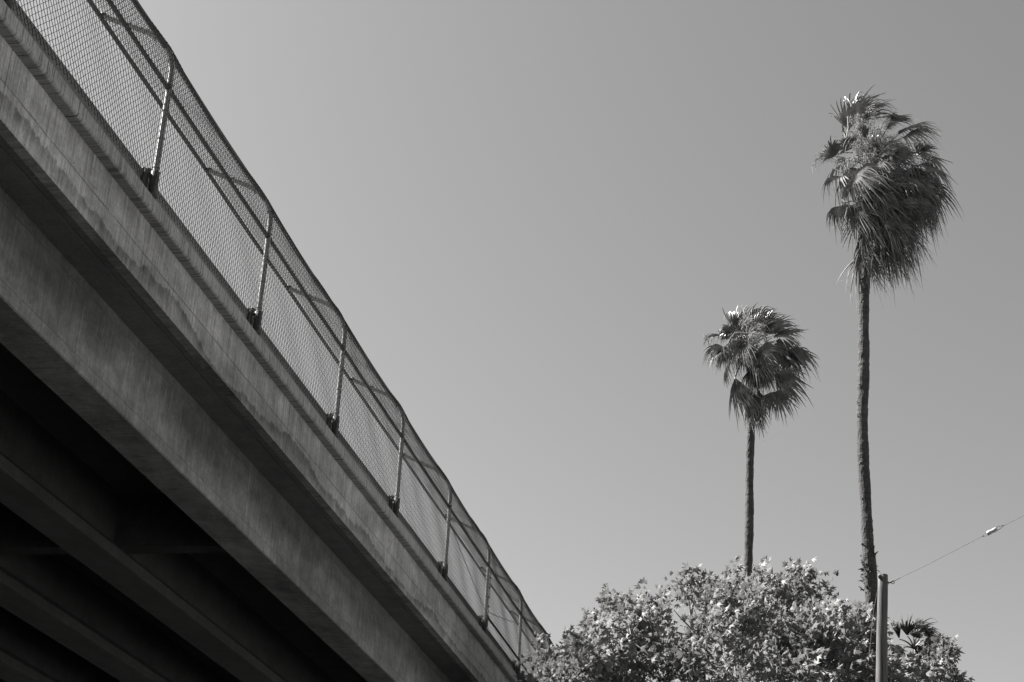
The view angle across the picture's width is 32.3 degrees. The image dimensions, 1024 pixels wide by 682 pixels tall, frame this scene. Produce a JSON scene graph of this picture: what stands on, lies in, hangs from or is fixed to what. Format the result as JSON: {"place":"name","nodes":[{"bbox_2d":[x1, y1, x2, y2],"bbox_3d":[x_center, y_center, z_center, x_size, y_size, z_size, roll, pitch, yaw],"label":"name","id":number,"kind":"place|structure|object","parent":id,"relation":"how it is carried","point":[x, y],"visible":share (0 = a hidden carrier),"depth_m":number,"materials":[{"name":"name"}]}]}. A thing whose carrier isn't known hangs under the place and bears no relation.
{"place":"outdoors","nodes":[
{"label":"outdoors","id":0,"kind":"place"},
{"bbox_2d":[16,0,1023,681],"label":"sky","id":1,"kind":"structure","parent":0,"point":[532,220],"materials":[{"name":"grey"}]},
{"label":"road","id":2,"kind":"structure","parent":0,"visible":0},
{"bbox_2d":[0,0,521,681],"bbox_3d":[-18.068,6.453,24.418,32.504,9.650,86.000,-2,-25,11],"label":"road bridge","id":3,"kind":"structure","parent":2,"relation":"on","point":[190,490],"depth_m":20.36,"materials":[{"name":"concrete"}]},
{"bbox_2d":[4,0,556,681],"bbox_3d":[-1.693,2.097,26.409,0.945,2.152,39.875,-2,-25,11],"label":"chain link fence","id":4,"kind":"object","parent":3,"relation":"on","point":[490,568],"visible":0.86,"depth_m":20.61,"materials":[{"name":"metal"}]},
{"bbox_2d":[515,555,974,681],"bbox_3d":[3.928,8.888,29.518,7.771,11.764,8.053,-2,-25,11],"label":"sycamore tree","id":5,"kind":"object","parent":2,"relation":"on","point":[614,635],"visible":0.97,"depth_m":29.45,"materials":[{"name":"plant"}]},
{"bbox_2d":[702,303,819,681],"bbox_3d":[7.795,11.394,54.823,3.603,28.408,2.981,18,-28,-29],"label":"palm tree","id":6,"kind":"object","parent":2,"relation":"on","point":[770,359],"visible":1,"depth_m":58.90,"materials":[{"name":"grey plant"}]},
{"bbox_2d":[868,574,894,681],"bbox_3d":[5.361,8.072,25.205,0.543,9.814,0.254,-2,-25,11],"label":"utility pole","id":7,"kind":"object","parent":2,"relation":"on","point":[881,642],"visible":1,"depth_m":26.80,"materials":[{"name":"grey metal"}]},
{"bbox_2d":[891,516,1022,581],"bbox_3d":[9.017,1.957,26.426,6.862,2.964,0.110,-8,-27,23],"label":"guy wire","id":8,"kind":"object","parent":7,"relation":"attached to","point":[991,531],"visible":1,"depth_m":26.86,"materials":[{"name":"grey metal"}]},
{"bbox_2d":[812,85,963,629],"bbox_3d":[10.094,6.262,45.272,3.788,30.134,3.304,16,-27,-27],"label":"palm tree","id":9,"kind":"object","parent":2,"relation":"on","point":[884,206],"visible":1,"depth_m":49.06,"materials":[{"name":"grey plant"}]},
{"bbox_2d":[887,614,953,671],"bbox_3d":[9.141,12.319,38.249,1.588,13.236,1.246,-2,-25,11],"label":"palm tree","id":10,"kind":"object","parent":2,"relation":"on","point":[917,629],"visible":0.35,"depth_m":40.71,"materials":[{"name":"grey plant"}]}
]}

